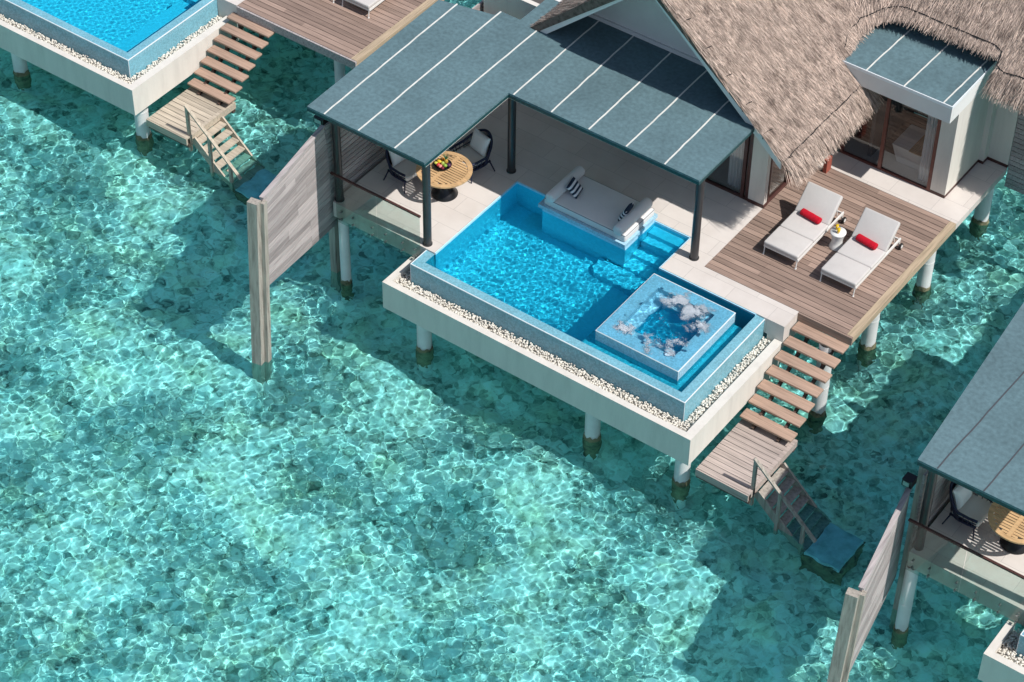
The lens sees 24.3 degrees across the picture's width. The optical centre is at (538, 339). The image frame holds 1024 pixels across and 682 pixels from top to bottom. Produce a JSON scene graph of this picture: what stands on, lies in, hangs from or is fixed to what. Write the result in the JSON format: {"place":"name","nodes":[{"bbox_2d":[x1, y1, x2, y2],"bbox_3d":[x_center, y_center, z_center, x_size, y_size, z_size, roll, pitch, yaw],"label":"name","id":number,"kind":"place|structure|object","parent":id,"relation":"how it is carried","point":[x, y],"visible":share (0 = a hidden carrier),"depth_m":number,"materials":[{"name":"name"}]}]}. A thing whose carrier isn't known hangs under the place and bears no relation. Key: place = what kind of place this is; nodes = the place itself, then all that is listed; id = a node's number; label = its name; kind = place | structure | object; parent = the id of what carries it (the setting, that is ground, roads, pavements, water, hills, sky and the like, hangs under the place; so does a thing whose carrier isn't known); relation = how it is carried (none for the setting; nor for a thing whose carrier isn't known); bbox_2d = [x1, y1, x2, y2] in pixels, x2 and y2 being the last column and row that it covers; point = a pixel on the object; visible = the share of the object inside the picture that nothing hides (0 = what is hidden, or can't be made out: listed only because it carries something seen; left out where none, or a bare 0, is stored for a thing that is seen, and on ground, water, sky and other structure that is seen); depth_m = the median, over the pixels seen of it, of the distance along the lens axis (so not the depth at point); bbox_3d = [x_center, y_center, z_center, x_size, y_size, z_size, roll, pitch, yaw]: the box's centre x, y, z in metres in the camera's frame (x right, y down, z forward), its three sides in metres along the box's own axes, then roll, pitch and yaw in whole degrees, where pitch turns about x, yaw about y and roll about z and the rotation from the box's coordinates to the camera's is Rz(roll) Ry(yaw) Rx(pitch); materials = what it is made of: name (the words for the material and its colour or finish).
{"place":"outdoors","nodes":[
{"label":"outdoors","id":0,"kind":"place"},
{"bbox_2d":[0,0,1023,681],"bbox_3d":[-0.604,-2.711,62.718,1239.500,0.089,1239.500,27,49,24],"label":"sea","id":1,"kind":"structure","parent":0,"point":[350,482],"depth_m":56.51,"materials":[{"name":"liquid"}]},
{"bbox_2d":[813,154,832,173],"bbox_3d":[7.210,-4.567,60.721,0.540,0.420,0.480,27,49,24],"label":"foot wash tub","id":2,"kind":"object","parent":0,"point":[826,168],"visible":0.34,"depth_m":60.60,"materials":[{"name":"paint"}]},
{"bbox_3d":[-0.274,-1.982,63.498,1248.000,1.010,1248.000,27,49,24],"label":"seabed","id":3,"kind":"structure","parent":0,"visible":0},
{"bbox_2d":[0,0,232,140],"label":"infinity pool","id":4,"kind":"structure","parent":3,"relation":"on","point":[129,38],"depth_m":64.92,"materials":[{"name":"paint"}]},
{"bbox_2d":[0,14,222,83],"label":"gravel","id":5,"kind":"structure","parent":4,"relation":"in","point":[189,38],"depth_m":64.97,"materials":[{"name":"white gravel"}]},
{"bbox_2d":[146,87,235,147],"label":"landing platform","id":6,"kind":"structure","parent":3,"relation":"on","point":[168,120],"depth_m":64.67,"materials":[{"name":"wood"}]},
{"bbox_2d":[184,104,251,182],"bbox_3d":[-8.386,-5.305,64.225,1.840,2.511,1.250,27,49,24],"label":"sea ladder","id":7,"kind":"object","parent":6,"relation":"attached to","point":[208,154],"visible":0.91,"depth_m":64.33,"materials":[{"name":"wood"}]},
{"bbox_2d":[187,12,274,104],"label":"timber staircase","id":8,"kind":"structure","parent":6,"relation":"on","point":[232,43],"depth_m":65.18,"materials":[{"name":"brown wood"}]},
{"bbox_2d":[217,0,443,82],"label":"villa platform","id":9,"kind":"structure","parent":3,"relation":"on","point":[350,35],"depth_m":65.04,"materials":[{"name":"wood"}]},
{"bbox_2d":[342,0,383,18],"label":"sun lounger","id":10,"kind":"object","parent":9,"relation":"on","point":[368,5],"visible":1,"depth_m":65.03,"materials":[{"name":"white fabric"}]},
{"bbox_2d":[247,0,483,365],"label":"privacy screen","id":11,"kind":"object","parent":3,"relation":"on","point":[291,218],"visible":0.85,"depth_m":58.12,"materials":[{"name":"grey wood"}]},
{"bbox_2d":[313,115,328,124],"bbox_3d":[-5.311,-5.384,58.062,0.300,0.200,0.260,27,49,24],"label":"lantern box","id":12,"kind":"object","parent":11,"relation":"attached to","point":[319,120],"visible":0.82,"depth_m":57.97,"materials":[{"name":"black metal"}]},
{"bbox_2d":[382,181,782,487],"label":"infinity pool","id":13,"kind":"structure","parent":3,"relation":"on","point":[519,260],"depth_m":57.24,"materials":[{"name":"liquid"}]},
{"bbox_2d":[395,271,771,431],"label":"gravel","id":14,"kind":"structure","parent":13,"relation":"in","point":[705,402],"depth_m":56.40,"materials":[{"name":"white gravel"}]},
{"bbox_2d":[545,175,653,241],"bbox_3d":[1.516,-3.315,59.120,2.468,0.228,1.314,27,49,24],"label":"daybed mattress","id":15,"kind":"object","parent":13,"relation":"on","point":[598,205],"visible":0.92,"depth_m":58.95,"materials":[{"name":"fabric"}]},
{"bbox_2d":[545,166,584,202],"bbox_3d":[0.675,-3.877,59.324,0.284,0.284,1.400,27,49,24],"label":"bolster","id":16,"kind":"object","parent":15,"relation":"on","point":[556,192],"visible":1,"depth_m":59.13,"materials":[{"name":"fabric"}]},
{"bbox_2d":[566,176,582,198],"bbox_3d":[0.906,-3.776,59.175,0.150,0.440,0.460,-21,26,42],"label":"striped cushion","id":17,"kind":"object","parent":15,"relation":"on","point":[574,187],"visible":1,"depth_m":59.08,"materials":[{"name":"fabric"}]},
{"bbox_2d":[618,203,633,220],"bbox_3d":[2.157,-3.139,58.542,0.150,0.440,0.460,39,50,-2],"label":"striped cushion","id":18,"kind":"object","parent":15,"relation":"on","point":[626,210],"visible":1,"depth_m":58.41,"materials":[{"name":"fabric"}]},
{"bbox_2d":[613,197,652,234],"bbox_3d":[2.333,-3.032,58.486,0.284,0.284,1.400,27,49,24],"label":"bolster","id":19,"kind":"object","parent":15,"relation":"on","point":[632,216],"visible":1,"depth_m":58.34,"materials":[{"name":"fabric"}]},
{"bbox_2d":[595,273,735,380],"bbox_3d":[3.019,-0.214,56.463,2.341,0.651,2.501,27,49,24],"label":"hot tub","id":20,"kind":"object","parent":13,"relation":"on","point":[665,326],"visible":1,"depth_m":56.14,"materials":[{"name":"tile"}]},
{"bbox_2d":[307,0,1023,417],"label":"overwater villa","id":21,"kind":"object","parent":3,"relation":"on","point":[711,128],"visible":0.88,"depth_m":58.53,"materials":[{"name":"metal"}]},
{"bbox_2d":[330,171,420,257],"bbox_3d":[-4.006,-3.015,58.687,2.790,1.545,0.090,27,49,24],"label":"glass railing","id":22,"kind":"object","parent":21,"relation":"attached to","point":[378,196],"visible":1,"depth_m":58.35,"materials":[{"name":"metal"}]},
{"bbox_2d":[383,150,421,193],"bbox_3d":[-3.372,-4.433,59.892,0.992,1.012,0.988,27,49,24],"label":"rope armchair","id":23,"kind":"object","parent":21,"relation":"on","point":[402,169],"visible":0.53,"depth_m":59.71,"materials":[{"name":"black fabric"}]},
{"bbox_2d":[416,151,472,201],"bbox_3d":[-2.355,-3.966,59.570,1.420,0.788,1.420,27,49,24],"label":"round table","id":24,"kind":"object","parent":21,"relation":"on","point":[457,172],"visible":0.86,"depth_m":59.30,"materials":[{"name":"brown wood"}]},
{"bbox_2d":[433,158,451,169],"bbox_3d":[-2.393,-4.357,59.343,0.470,0.063,0.470,27,49,24],"label":"fruit bowl","id":25,"kind":"object","parent":24,"relation":"on","point":[445,168],"visible":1,"depth_m":59.30,"materials":[{"name":"black metal"}]},
{"bbox_2d":[449,127,494,183],"bbox_3d":[-1.626,-4.731,60.247,0.952,1.012,0.960,-30,52,-28],"label":"rope armchair","id":26,"kind":"object","parent":21,"relation":"on","point":[475,151],"visible":0.94,"depth_m":60.12,"materials":[{"name":"black fabric"}]},
{"bbox_2d":[705,133,753,200],"bbox_3d":[3.755,-5.237,59.930,3.980,2.360,0.280,27,49,24],"label":"sliding door","id":27,"kind":"structure","parent":21,"relation":"in","point":[738,161],"depth_m":59.64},
{"bbox_2d":[767,158,792,203],"bbox_3d":[6.215,-4.825,59.564,0.280,2.360,1.905,27,49,24],"label":"side window","id":28,"kind":"structure","parent":21,"relation":"in","point":[769,197],"depth_m":59.96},
{"bbox_2d":[762,181,846,269],"bbox_3d":[6.581,-2.888,58.562,1.124,0.967,2.310,27,49,24],"label":"sun lounger","id":29,"kind":"object","parent":21,"relation":"on","point":[796,235],"visible":0.98,"depth_m":58.57,"materials":[{"name":"white metal"}]},
{"bbox_2d":[800,208,821,223],"bbox_3d":[6.740,-3.044,58.697,0.584,0.167,0.201,33,52,29],"label":"rolled towel","id":30,"kind":"object","parent":29,"relation":"on","point":[809,215],"visible":1,"depth_m":58.62,"materials":[{"name":"red fabric"}]},
{"bbox_2d":[829,226,846,250],"bbox_3d":[7.369,-2.472,58.496,0.400,0.485,0.400,27,49,24],"label":"side table","id":31,"kind":"object","parent":21,"relation":"on","point":[836,243],"visible":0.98,"depth_m":58.38,"materials":[{"name":"white ceramic"}]},
{"bbox_2d":[819,207,902,296],"bbox_3d":[7.899,-2.208,57.887,1.124,0.967,2.310,27,49,24],"label":"sun lounger","id":32,"kind":"object","parent":21,"relation":"on","point":[853,262],"visible":1,"depth_m":57.90,"materials":[{"name":"white metal"}]},
{"bbox_2d":[855,234,877,249],"bbox_3d":[8.032,-2.385,58.044,0.584,0.167,0.201,33,52,29],"label":"rolled towel","id":33,"kind":"object","parent":32,"relation":"on","point":[866,241],"visible":1,"depth_m":57.97,"materials":[{"name":"red fabric"}]},
{"bbox_2d":[839,98,941,191],"bbox_3d":[8.950,-5.342,59.912,2.650,2.720,0.270,27,49,24],"label":"bath door","id":34,"kind":"structure","parent":21,"relation":"in","point":[933,126],"depth_m":59.96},
{"bbox_2d":[893,124,925,170],"bbox_3d":[9.877,-4.774,60.857,1.350,0.624,1.000,27,49,24],"label":"bathtub","id":35,"kind":"object","parent":21,"relation":"on","point":[908,139],"visible":0.46,"depth_m":60.75,"materials":[{"name":"white ceramic"}]},
{"bbox_2d":[909,135,924,156],"bbox_3d":[9.952,-4.977,60.593,0.520,0.025,1.100,27,49,24],"label":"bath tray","id":36,"kind":"object","parent":35,"relation":"on","point":[916,148],"visible":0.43,"depth_m":60.44,"materials":[{"name":"brown wood"}]},
{"bbox_2d":[695,419,797,503],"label":"landing platform","id":37,"kind":"structure","parent":3,"relation":"on","point":[726,465],"depth_m":55.74,"materials":[{"name":"wood"}]},
{"bbox_2d":[749,457,816,543],"bbox_3d":[6.007,3.675,55.240,1.840,2.511,1.250,27,49,24],"label":"sea ladder","id":38,"kind":"object","parent":37,"relation":"attached to","point":[780,499],"visible":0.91,"depth_m":55.36,"materials":[{"name":"wood"}]},
{"bbox_2d":[740,321,848,442],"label":"timber staircase","id":39,"kind":"structure","parent":37,"relation":"on","point":[778,391],"depth_m":56.44,"materials":[{"name":"wood"}]},
{"bbox_2d":[827,466,950,681],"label":"privacy screen","id":40,"kind":"object","parent":3,"relation":"on","point":[861,607],"visible":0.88,"depth_m":50.49,"materials":[{"name":"grey wood"}]},
{"bbox_2d":[901,472,917,488],"bbox_3d":[7.897,3.011,50.552,0.240,0.200,0.260,27,49,24],"label":"lantern box","id":41,"kind":"object","parent":40,"relation":"attached to","point":[909,480],"visible":1,"depth_m":50.48,"materials":[{"name":"black metal"}]},
{"bbox_2d":[893,303,1023,633],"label":"overwater villa","id":42,"kind":"object","parent":3,"relation":"on","point":[975,444],"visible":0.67,"depth_m":50.62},
{"bbox_2d":[908,518,1023,623],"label":"glass railing","id":43,"kind":"object","parent":42,"relation":"attached to","point":[968,550],"visible":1,"depth_m":50.34,"materials":[{"name":"metal"}]},
{"bbox_2d":[942,481,992,540],"bbox_3d":[9.396,3.606,51.846,0.962,1.012,0.964,27,49,24],"label":"rope armchair","id":44,"kind":"object","parent":42,"relation":"on","point":[969,508],"visible":0.73,"depth_m":51.66,"materials":[{"name":"white fabric"}]},
{"bbox_2d":[988,502,1023,554],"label":"round table","id":45,"kind":"object","parent":42,"relation":"on","point":[1010,523],"visible":0.81,"depth_m":51.15,"materials":[{"name":"brown wood"}]},
{"bbox_2d":[978,620,1023,681],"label":"infinity pool","id":46,"kind":"structure","parent":3,"relation":"on","point":[995,666],"depth_m":50.23,"materials":[{"name":"paint"}]},
{"bbox_2d":[997,628,1023,666],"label":"gravel","id":47,"kind":"structure","parent":46,"relation":"in","point":[1013,653],"depth_m":50.40,"materials":[{"name":"white gravel"}]},
{"bbox_2d":[1004,109,1023,193],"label":"slatted screen","id":48,"kind":"object","parent":3,"relation":"on","point":[1014,180],"visible":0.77,"depth_m":60.71,"materials":[{"name":"grey wood"}]}
]}

